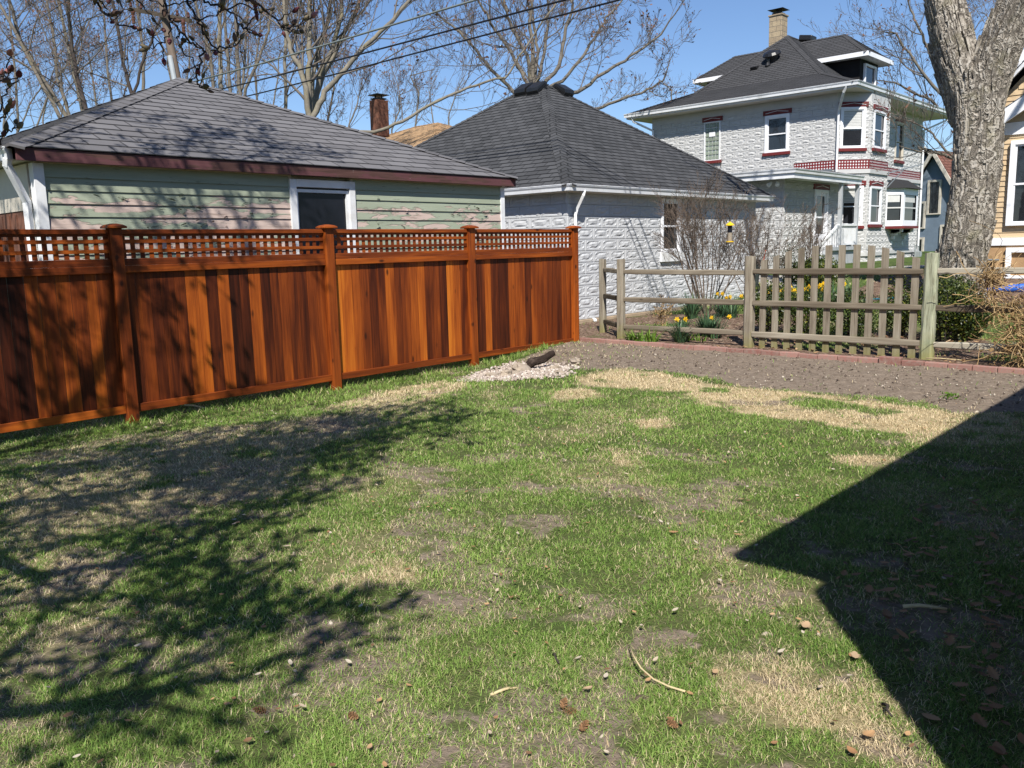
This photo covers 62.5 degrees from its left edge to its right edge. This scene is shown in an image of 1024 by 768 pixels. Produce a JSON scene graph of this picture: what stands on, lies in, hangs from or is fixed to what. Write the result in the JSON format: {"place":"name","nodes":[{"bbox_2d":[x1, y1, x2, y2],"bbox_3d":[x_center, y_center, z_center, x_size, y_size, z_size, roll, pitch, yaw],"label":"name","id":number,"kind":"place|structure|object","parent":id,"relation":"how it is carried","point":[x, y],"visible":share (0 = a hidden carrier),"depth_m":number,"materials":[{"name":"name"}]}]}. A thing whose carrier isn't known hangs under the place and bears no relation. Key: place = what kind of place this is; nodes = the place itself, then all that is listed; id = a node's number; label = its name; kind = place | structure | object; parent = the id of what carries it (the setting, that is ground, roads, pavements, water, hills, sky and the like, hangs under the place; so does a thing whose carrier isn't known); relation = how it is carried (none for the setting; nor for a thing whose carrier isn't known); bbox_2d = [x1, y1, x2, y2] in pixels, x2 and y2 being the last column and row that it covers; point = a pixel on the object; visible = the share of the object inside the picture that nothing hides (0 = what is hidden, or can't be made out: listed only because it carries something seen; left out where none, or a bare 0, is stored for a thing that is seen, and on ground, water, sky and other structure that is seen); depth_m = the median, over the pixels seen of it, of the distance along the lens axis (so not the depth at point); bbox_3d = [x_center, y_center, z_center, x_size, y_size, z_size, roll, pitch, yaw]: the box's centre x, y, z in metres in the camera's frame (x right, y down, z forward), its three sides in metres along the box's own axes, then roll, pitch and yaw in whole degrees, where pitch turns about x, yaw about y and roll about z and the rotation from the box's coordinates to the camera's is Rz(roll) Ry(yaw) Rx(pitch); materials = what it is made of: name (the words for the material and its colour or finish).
{"place":"outdoors","nodes":[
{"label":"outdoors","id":0,"kind":"place"},
{"bbox_2d":[0,211,28,268],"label":"fence","id":1,"kind":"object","parent":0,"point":[13,220],"depth_m":9.94,"materials":[{"name":"brown wood"}]},
{"bbox_2d":[0,23,154,87],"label":"wire","id":2,"kind":"object","parent":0,"point":[79,55],"visible":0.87,"depth_m":31.18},
{"bbox_2d":[0,32,162,99],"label":"wire","id":3,"kind":"object","parent":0,"point":[87,64],"visible":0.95,"depth_m":30.59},
{"bbox_2d":[0,0,995,151],"label":"sky","id":4,"kind":"structure","parent":0,"point":[729,29],"materials":[{"name":"blue"}]},
{"bbox_2d":[0,251,1023,767],"bbox_3d":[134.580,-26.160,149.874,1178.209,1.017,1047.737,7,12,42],"label":"ground","id":5,"kind":"structure","parent":0,"point":[860,373],"depth_m":4.20,"materials":[{"name":"plant"}]},
{"bbox_2d":[0,21,64,137],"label":"tree","id":6,"kind":"object","parent":5,"relation":"on","point":[5,119],"visible":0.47,"depth_m":54.91,"materials":[{"name":"brown plant"}]},
{"bbox_2d":[0,0,111,117],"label":"tree","id":7,"kind":"object","parent":5,"relation":"on","point":[39,79],"visible":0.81,"depth_m":35.96,"materials":[{"name":"brown plant"}]},
{"bbox_2d":[0,0,113,115],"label":"tree","id":8,"kind":"object","parent":5,"relation":"on","point":[47,85],"visible":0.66,"depth_m":37.88,"materials":[{"name":"brown plant"}]},
{"bbox_2d":[0,0,135,132],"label":"tree","id":9,"kind":"object","parent":5,"relation":"on","point":[16,86],"visible":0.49,"depth_m":46.86,"materials":[{"name":"brown plant"}]},
{"bbox_2d":[35,0,107,110],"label":"tree","id":10,"kind":"object","parent":5,"relation":"on","point":[72,73],"visible":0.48,"depth_m":42.00,"materials":[{"name":"brown plant"}]},
{"bbox_2d":[8,0,159,123],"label":"tree","id":11,"kind":"object","parent":5,"relation":"on","point":[109,63],"visible":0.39,"depth_m":53.95,"materials":[{"name":"brown plant"}]},
{"bbox_2d":[36,1,131,104],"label":"tree","id":12,"kind":"object","parent":5,"relation":"on","point":[107,70],"visible":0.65,"depth_m":49.94,"materials":[{"name":"brown plant"}]},
{"bbox_2d":[20,0,171,108],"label":"tree","id":13,"kind":"object","parent":5,"relation":"on","point":[69,6],"visible":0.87,"depth_m":32.79,"materials":[{"name":"brown plant"}]},
{"bbox_2d":[21,0,231,93],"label":"tree","id":14,"kind":"object","parent":5,"relation":"on","point":[122,56],"visible":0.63,"depth_m":33.96,"materials":[{"name":"brown plant"}]},
{"bbox_2d":[129,0,161,89],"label":"tree","id":15,"kind":"object","parent":5,"relation":"on","point":[143,73],"visible":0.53,"depth_m":43.97,"materials":[{"name":"brown plant"}]},
{"bbox_2d":[0,0,317,144],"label":"tree branches","id":16,"kind":"object","parent":5,"relation":"on","point":[220,4],"visible":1,"depth_m":4.86,"materials":[{"name":"brown plant"}]},
{"bbox_2d":[129,0,191,78],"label":"utility pole","id":17,"kind":"object","parent":5,"relation":"on","point":[173,63],"visible":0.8,"depth_m":25.63,"materials":[{"name":"grey wood"}]},
{"bbox_2d":[195,0,477,81],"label":"wire","id":18,"kind":"object","parent":17,"relation":"attached to","point":[417,17],"visible":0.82,"depth_m":20.00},
{"bbox_2d":[221,0,566,88],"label":"wire","id":19,"kind":"object","parent":17,"relation":"attached to","point":[521,11],"visible":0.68,"depth_m":18.57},
{"bbox_2d":[246,0,620,96],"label":"wire","id":20,"kind":"object","parent":17,"relation":"attached to","point":[605,3],"visible":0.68,"depth_m":17.74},
{"bbox_2d":[122,0,223,79],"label":"tree","id":21,"kind":"object","parent":5,"relation":"on","point":[185,58],"visible":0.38,"depth_m":49.59,"materials":[{"name":"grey plant"}]},
{"bbox_2d":[181,0,240,86],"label":"tree","id":22,"kind":"object","parent":5,"relation":"on","point":[211,69],"visible":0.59,"depth_m":43.94,"materials":[{"name":"grey plant"}]},
{"bbox_2d":[159,1,283,103],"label":"tree","id":23,"kind":"object","parent":5,"relation":"on","point":[214,67],"visible":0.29,"depth_m":55.84,"materials":[{"name":"brown plant"}]},
{"bbox_2d":[197,0,296,94],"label":"tree","id":24,"kind":"object","parent":5,"relation":"on","point":[228,57],"visible":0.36,"depth_m":42.17,"materials":[{"name":"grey plant"}]},
{"bbox_2d":[0,77,517,268],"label":"garage","id":25,"kind":"structure","parent":5,"relation":"on","point":[179,153],"depth_m":11.51,"materials":[{"name":"green paint"}]},
{"bbox_2d":[288,179,356,259],"bbox_3d":[-2.708,-2.257,12.169,0.095,1.318,1.110,7,12,42],"label":"window","id":26,"kind":"structure","parent":25,"relation":"in","point":[313,203],"depth_m":12.13,"materials":[{"name":"white paint"}]},
{"bbox_2d":[203,0,317,88],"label":"tree","id":27,"kind":"object","parent":5,"relation":"on","point":[220,60],"visible":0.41,"depth_m":37.92,"materials":[{"name":"brown plant"}]},
{"bbox_2d":[169,0,358,95],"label":"tree","id":28,"kind":"object","parent":5,"relation":"on","point":[237,65],"visible":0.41,"depth_m":35.82,"materials":[{"name":"grey plant"}]},
{"bbox_2d":[230,2,304,106],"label":"tree","id":29,"kind":"object","parent":5,"relation":"on","point":[256,91],"visible":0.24,"depth_m":57.92,"materials":[{"name":"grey plant"}]},
{"bbox_2d":[0,223,581,432],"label":"privacy fence","id":30,"kind":"object","parent":5,"relation":"on","point":[114,332],"visible":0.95,"depth_m":9.86,"materials":[{"name":"brown wood"}]},
{"bbox_2d":[270,0,354,108],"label":"tree","id":31,"kind":"object","parent":5,"relation":"on","point":[286,94],"visible":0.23,"depth_m":42.92,"materials":[{"name":"brown plant"}]},
{"bbox_2d":[306,24,439,132],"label":"tree","id":32,"kind":"object","parent":5,"relation":"on","point":[365,77],"visible":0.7,"depth_m":48.16,"materials":[{"name":"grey plant"}]},
{"bbox_2d":[368,93,451,146],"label":"house","id":33,"kind":"structure","parent":5,"relation":"on","point":[412,136],"depth_m":34.56,"materials":[{"name":"beige"}]},
{"bbox_2d":[401,35,471,126],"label":"tree","id":34,"kind":"object","parent":5,"relation":"on","point":[418,99],"visible":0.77,"depth_m":57.95,"materials":[{"name":"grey plant"}]},
{"bbox_2d":[233,0,652,133],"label":"tree","id":35,"kind":"object","parent":5,"relation":"on","point":[313,102],"visible":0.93,"depth_m":26.17,"materials":[{"name":"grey plant"}]},
{"bbox_2d":[4,338,1023,767],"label":"soil crumbs","id":36,"kind":"object","parent":5,"relation":"on","point":[640,696],"visible":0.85,"depth_m":8.22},
{"bbox_2d":[9,329,1023,767],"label":"leaf litter","id":37,"kind":"object","parent":5,"relation":"on","point":[977,719],"visible":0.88,"depth_m":3.70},
{"bbox_2d":[457,360,579,381],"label":"gravel","id":38,"kind":"structure","parent":5,"relation":"on","point":[525,374],"depth_m":10.95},
{"bbox_2d":[526,350,554,367],"bbox_3d":[0.390,-0.339,11.598,0.414,0.236,0.136,-4,9,-14],"label":"log","id":39,"kind":"object","parent":38,"relation":"on","point":[531,362],"visible":0.98,"depth_m":11.55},
{"bbox_2d":[510,364,530,370],"bbox_3d":[0.119,-0.201,11.489,0.336,0.165,0.207,7,12,42],"label":"rock","id":40,"kind":"object","parent":5,"relation":"on","point":[521,367],"visible":0.51,"depth_m":11.40,"materials":[{"name":"stone"}]},
{"bbox_2d":[409,0,702,109],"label":"tree","id":41,"kind":"object","parent":5,"relation":"on","point":[649,41],"visible":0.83,"depth_m":32.54,"materials":[{"name":"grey plant"}]},
{"bbox_2d":[414,81,775,323],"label":"garage","id":42,"kind":"structure","parent":5,"relation":"on","point":[563,154],"depth_m":19.43,"materials":[{"name":"white brick"}]},
{"bbox_2d":[660,199,683,261],"bbox_3d":[3.757,-3.626,19.939,0.125,1.450,0.960,7,12,42],"label":"window","id":43,"kind":"structure","parent":42,"relation":"in","point":[667,255],"depth_m":19.87,"materials":[{"name":"white glass"}]},
{"bbox_2d":[618,325,665,341],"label":"daylily clump","id":44,"kind":"object","parent":5,"relation":"on","point":[648,337],"visible":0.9,"depth_m":14.01,"materials":[{"name":"green plant"}]},
{"bbox_2d":[629,644,685,691],"bbox_3d":[0.510,1.066,3.161,0.072,0.025,0.388,-5,10,-22],"label":"stick","id":45,"kind":"object","parent":5,"relation":"on","point":[660,682],"visible":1,"depth_m":3.09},
{"bbox_2d":[652,294,673,325],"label":"dry plant","id":46,"kind":"object","parent":5,"relation":"on","point":[664,312],"visible":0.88,"depth_m":15.33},
{"bbox_2d":[654,69,685,102],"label":"tree","id":47,"kind":"object","parent":5,"relation":"on","point":[667,87],"visible":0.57,"depth_m":60.29,"materials":[{"name":"brown plant"}]},
{"bbox_2d":[664,317,696,342],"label":"daffodil clump","id":48,"kind":"object","parent":5,"relation":"on","point":[677,335],"visible":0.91,"depth_m":13.75,"materials":[{"name":"green plant"}]},
{"bbox_2d":[667,292,710,318],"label":"daffodil clump","id":49,"kind":"object","parent":5,"relation":"on","point":[690,310],"visible":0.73,"depth_m":16.76,"materials":[{"name":"green plant"}]},
{"bbox_2d":[694,345,711,350],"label":"edging brick","id":50,"kind":"object","parent":5,"relation":"on","point":[702,347],"visible":0.89,"depth_m":12.82,"materials":[{"name":"red brick"}]},
{"bbox_2d":[646,159,772,313],"bbox_3d":[4.105,-3.050,17.515,2.626,3.220,3.026,0,9,6],"label":"bare shrub","id":51,"kind":"object","parent":5,"relation":"on","point":[687,226],"visible":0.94,"depth_m":17.27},
{"bbox_2d":[691,309,728,336],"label":"daffodil clump","id":52,"kind":"object","parent":5,"relation":"on","point":[707,322],"visible":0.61,"depth_m":14.26,"materials":[{"name":"green plant"}]},
{"bbox_2d":[702,314,731,338],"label":"daffodil clump","id":53,"kind":"object","parent":5,"relation":"on","point":[713,323],"visible":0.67,"depth_m":14.10,"materials":[{"name":"green plant"}]},
{"bbox_2d":[706,292,734,316],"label":"daffodil clump","id":54,"kind":"object","parent":5,"relation":"on","point":[722,312],"visible":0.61,"depth_m":16.58,"materials":[{"name":"green plant"}]},
{"bbox_2d":[718,214,729,315],"bbox_3d":[4.101,-2.165,16.298,0.022,2.207,0.415,7,12,41],"label":"crook pole","id":55,"kind":"object","parent":5,"relation":"on","point":[719,256],"visible":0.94,"depth_m":16.11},
{"bbox_2d":[725,222,733,241],"bbox_3d":[4.212,-2.963,16.324,0.172,0.444,0.172,7,12,42],"label":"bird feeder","id":56,"kind":"object","parent":55,"relation":"hanging from","point":[729,235],"visible":1,"depth_m":16.29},
{"bbox_2d":[720,292,743,318],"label":"daffodil clump","id":57,"kind":"object","parent":5,"relation":"on","point":[731,310],"visible":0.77,"depth_m":16.12,"materials":[{"name":"green plant"}]},
{"bbox_2d":[744,348,762,354],"bbox_3d":[3.511,-0.465,12.290,0.270,0.089,0.085,8,13,44],"label":"edging brick","id":58,"kind":"object","parent":5,"relation":"on","point":[753,351],"visible":0.84,"depth_m":12.24,"materials":[{"name":"brick"}]},
{"bbox_2d":[698,194,821,293],"bbox_3d":[4.998,-2.807,17.562,2.605,2.371,2.306,7,12,42],"label":"bare shrub","id":59,"kind":"object","parent":5,"relation":"on","point":[750,248],"visible":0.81,"depth_m":17.43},
{"bbox_2d":[740,279,795,331],"bbox_3d":[4.385,-1.315,14.357,0.967,0.977,0.978,7,12,42],"label":"boxwood shrub","id":60,"kind":"object","parent":5,"relation":"on","point":[769,310],"visible":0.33,"depth_m":14.18,"materials":[{"name":"green plant"}]},
{"bbox_2d":[761,350,780,355],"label":"edging brick","id":61,"kind":"object","parent":5,"relation":"on","point":[769,352],"visible":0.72,"depth_m":12.07,"materials":[{"name":"red brick"}]},
{"bbox_2d":[624,7,947,268],"label":"house","id":62,"kind":"structure","parent":5,"relation":"on","point":[796,121],"depth_m":30.92,"materials":[{"name":"brick"}]},
{"bbox_2d":[702,116,722,163],"bbox_3d":[7.696,-9.364,32.453,0.860,1.734,0.140,7,12,42],"label":"window","id":63,"kind":"structure","parent":62,"relation":"in","point":[712,125],"depth_m":32.44,"materials":[{"name":"white paint"}]},
{"bbox_2d":[762,108,791,156],"bbox_3d":[9.630,-9.140,30.692,1.090,1.604,0.140,7,12,42],"label":"window","id":64,"kind":"structure","parent":62,"relation":"in","point":[777,124],"depth_m":30.71,"materials":[{"name":"white glass"}]},
{"bbox_2d":[838,101,868,151],"bbox_3d":[11.809,-8.914,29.255,0.803,1.660,0.803,7,12,42],"label":"window","id":65,"kind":"structure","parent":62,"relation":"in","point":[853,114],"depth_m":29.28,"materials":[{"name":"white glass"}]},
{"bbox_2d":[843,180,865,228],"bbox_3d":[11.890,-6.290,29.681,0.803,1.660,0.803,7,12,42],"label":"window","id":66,"kind":"structure","parent":62,"relation":"in","point":[849,190],"depth_m":29.71,"materials":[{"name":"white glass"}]},
{"bbox_2d":[867,181,883,227],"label":"window","id":67,"kind":"structure","parent":62,"relation":"in","point":[876,187],"depth_m":30.31,"materials":[{"name":"white glass"}]},
{"bbox_2d":[871,104,887,152],"bbox_3d":[13.011,-9.019,29.882,0.140,1.570,1.350,7,12,42],"label":"window","id":68,"kind":"structure","parent":62,"relation":"in","point":[880,122],"depth_m":29.96,"materials":[{"name":"white glass"}]},
{"bbox_2d":[894,116,905,163],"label":"window","id":69,"kind":"structure","parent":62,"relation":"in","point":[899,151],"depth_m":33.85,"materials":[{"name":"white glass"}]},
{"bbox_2d":[885,178,921,244],"bbox_3d":[15.911,-6.970,34.154,0.685,2.623,3.154,7,12,42],"label":"bay window","id":70,"kind":"structure","parent":62,"relation":"in","point":[902,195],"depth_m":33.46,"materials":[{"name":"white glass"}]},
{"bbox_2d":[779,244,798,293],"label":"boxwood shrub","id":71,"kind":"object","parent":5,"relation":"on","point":[783,276],"visible":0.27,"depth_m":18.13,"materials":[{"name":"green plant"}]},
{"bbox_2d":[779,351,799,357],"bbox_3d":[3.918,-0.414,11.921,0.271,0.085,0.088,7,12,42],"label":"edging brick","id":72,"kind":"object","parent":5,"relation":"on","point":[788,354],"visible":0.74,"depth_m":11.88,"materials":[{"name":"brick"}]},
{"bbox_2d":[781,279,823,334],"bbox_3d":[4.792,-1.212,13.707,0.706,0.981,0.662,-1,9,1],"label":"boxwood shrub","id":73,"kind":"object","parent":5,"relation":"on","point":[806,310],"visible":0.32,"depth_m":13.66,"materials":[{"name":"green plant"}]},
{"bbox_2d":[798,353,817,358],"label":"edging brick","id":74,"kind":"object","parent":5,"relation":"on","point":[806,355],"visible":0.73,"depth_m":11.69,"materials":[{"name":"brick"}]},
{"bbox_2d":[599,252,1023,359],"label":"split rail fence","id":75,"kind":"object","parent":5,"relation":"on","point":[930,306],"visible":0.9,"depth_m":12.86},
{"bbox_2d":[751,245,923,357],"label":"picket gate","id":76,"kind":"structure","parent":75,"relation":"attached to","point":[883,306],"depth_m":11.90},
{"bbox_2d":[939,220,1023,370],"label":"dead vine","id":77,"kind":"object","parent":75,"relation":"hanging from","point":[989,273],"visible":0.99,"depth_m":10.38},
{"bbox_2d":[786,193,839,262],"bbox_3d":[7.022,-3.385,20.047,1.084,2.253,1.979,-1,9,5],"label":"bare shrub","id":78,"kind":"object","parent":5,"relation":"on","point":[812,236],"visible":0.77,"depth_m":19.83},
{"bbox_2d":[791,253,837,290],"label":"boxwood shrub","id":79,"kind":"object","parent":5,"relation":"on","point":[821,263],"visible":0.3,"depth_m":17.54,"materials":[{"name":"green plant"}]},
{"bbox_2d":[817,354,838,359],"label":"edging brick","id":80,"kind":"object","parent":5,"relation":"on","point":[827,356],"visible":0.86,"depth_m":11.50,"materials":[{"name":"brick"}]},
{"bbox_2d":[837,355,858,361],"bbox_3d":[4.526,-0.335,11.360,0.270,0.081,0.087,7,12,42],"label":"edging brick","id":81,"kind":"object","parent":5,"relation":"on","point":[847,358],"visible":0.79,"depth_m":11.32,"materials":[{"name":"red brick"}]},
{"bbox_2d":[817,288,887,335],"bbox_3d":[5.310,-1.086,13.228,1.010,0.863,0.827,7,12,42],"label":"boxwood shrub","id":82,"kind":"object","parent":5,"relation":"on","point":[846,325],"visible":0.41,"depth_m":13.13,"materials":[{"name":"green plant"}]},
{"bbox_2d":[858,357,878,362],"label":"edging brick","id":83,"kind":"object","parent":5,"relation":"on","point":[868,360],"visible":0.7,"depth_m":11.15,"materials":[{"name":"red brick"}]},
{"bbox_2d":[879,356,902,365],"bbox_3d":[4.924,-0.298,10.978,0.271,0.112,0.119,7,12,42],"label":"edging brick","id":84,"kind":"object","parent":5,"relation":"on","point":[892,360],"visible":0.82,"depth_m":10.93,"materials":[{"name":"red brick"}]},
{"bbox_2d":[800,0,997,137],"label":"tree","id":85,"kind":"object","parent":5,"relation":"on","point":[912,60],"visible":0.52,"depth_m":39.36,"materials":[{"name":"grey plant"}]},
{"bbox_2d":[886,275,922,336],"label":"boxwood shrub","id":86,"kind":"object","parent":5,"relation":"on","point":[906,296],"visible":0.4,"depth_m":12.99,"materials":[{"name":"green plant"}]},
{"bbox_2d":[863,48,952,173],"bbox_3d":[11.946,-5.825,23.750,4.065,6.998,2.381,3,10,24],"label":"tree","id":87,"kind":"object","parent":5,"relation":"on","point":[927,150],"visible":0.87,"depth_m":23.62,"materials":[{"name":"brown plant"}]},
{"bbox_2d":[901,360,924,365],"bbox_3d":[5.129,-0.259,10.793,0.270,0.084,0.085,8,13,44],"label":"edging brick","id":88,"kind":"object","parent":5,"relation":"on","point":[911,362],"visible":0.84,"depth_m":10.77,"materials":[{"name":"brick"}]},
{"bbox_2d":[903,603,946,609],"bbox_3d":[1.786,0.967,3.654,0.174,0.026,0.022,2,10,18],"label":"stick","id":89,"kind":"object","parent":5,"relation":"on","point":[917,605],"visible":1,"depth_m":3.65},
{"bbox_2d":[916,150,952,250],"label":"house","id":90,"kind":"structure","parent":5,"relation":"on","point":[936,182],"depth_m":49.58,"materials":[{"name":"blue"}]},
{"bbox_2d":[918,201,926,228],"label":"window","id":91,"kind":"structure","parent":90,"relation":"in","point":[923,203],"depth_m":50.17,"materials":[{"name":"white glass"}]},
{"bbox_2d":[926,179,942,214],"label":"window","id":92,"kind":"structure","parent":90,"relation":"in","point":[934,188],"depth_m":49.55,"materials":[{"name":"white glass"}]},
{"bbox_2d":[924,361,948,367],"bbox_3d":[5.335,-0.233,10.612,0.270,0.083,0.086,7,12,42],"label":"edging brick","id":93,"kind":"object","parent":5,"relation":"on","point":[935,364],"visible":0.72,"depth_m":10.58,"materials":[{"name":"brick"}]},
{"bbox_2d":[917,274,982,341],"bbox_3d":[6.366,-1.130,12.499,0.854,1.115,0.915,0,9,5],"label":"boxwood shrub","id":94,"kind":"object","parent":5,"relation":"on","point":[941,330],"visible":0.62,"depth_m":12.31,"materials":[{"name":"green plant"}]},
{"bbox_2d":[938,274,981,304],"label":"boxwood shrub","id":95,"kind":"object","parent":5,"relation":"on","point":[961,280],"visible":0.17,"depth_m":14.17,"materials":[{"name":"green plant"}]},
{"bbox_2d":[948,363,972,370],"bbox_3d":[5.533,-0.207,10.420,0.270,0.084,0.086,7,12,42],"label":"edging brick","id":96,"kind":"object","parent":5,"relation":"on","point":[968,367],"visible":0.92,"depth_m":10.37,"materials":[{"name":"brick"}]},
{"bbox_2d":[938,292,993,339],"bbox_3d":[6.764,-0.982,12.552,0.731,0.748,0.945,7,12,42],"label":"boxwood shrub","id":97,"kind":"object","parent":5,"relation":"on","point":[970,329],"visible":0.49,"depth_m":12.33,"materials":[{"name":"green plant"}]},
{"bbox_2d":[921,0,1023,300],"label":"tree","id":98,"kind":"object","parent":5,"relation":"on","point":[973,76],"visible":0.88,"depth_m":14.91,"materials":[{"name":"grey plant"}]},
{"bbox_2d":[972,365,997,372],"bbox_3d":[5.740,-0.179,10.237,0.271,0.082,0.088,7,12,42],"label":"edging brick","id":99,"kind":"object","parent":5,"relation":"on","point":[982,368],"visible":0.74,"depth_m":10.20,"materials":[{"name":"brick"}]},
{"bbox_2d":[987,49,1023,278],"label":"house","id":100,"kind":"structure","parent":5,"relation":"on","point":[1009,226],"depth_m":17.25,"materials":[{"name":"beige"}]},
{"bbox_2d":[1004,247,1023,278],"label":"window","id":101,"kind":"structure","parent":100,"relation":"in","point":[1009,251],"depth_m":17.40,"materials":[{"name":"white wood"}]},
{"bbox_2d":[1005,140,1023,225],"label":"window","id":102,"kind":"structure","parent":100,"relation":"in","point":[1015,193],"depth_m":17.20,"materials":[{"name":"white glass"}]},
{"bbox_2d":[987,284,1023,291],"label":"tarp roll","id":103,"kind":"object","parent":5,"relation":"on","point":[1013,289],"visible":0.32,"depth_m":15.89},
{"bbox_2d":[998,366,1023,374],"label":"edging brick","id":104,"kind":"object","parent":5,"relation":"on","point":[1010,370],"visible":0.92,"depth_m":10.02,"materials":[{"name":"brick"}]},
{"bbox_2d":[0,267,1023,767],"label":"grass","id":105,"kind":"structure","parent":0,"point":[166,443],"depth_m":4.32,"materials":[{"name":"plant"}]},
{"bbox_2d":[709,265,924,307],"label":"sidewalk","id":106,"kind":"structure","parent":0,"point":[780,276],"depth_m":24.03,"materials":[{"name":"concrete"}]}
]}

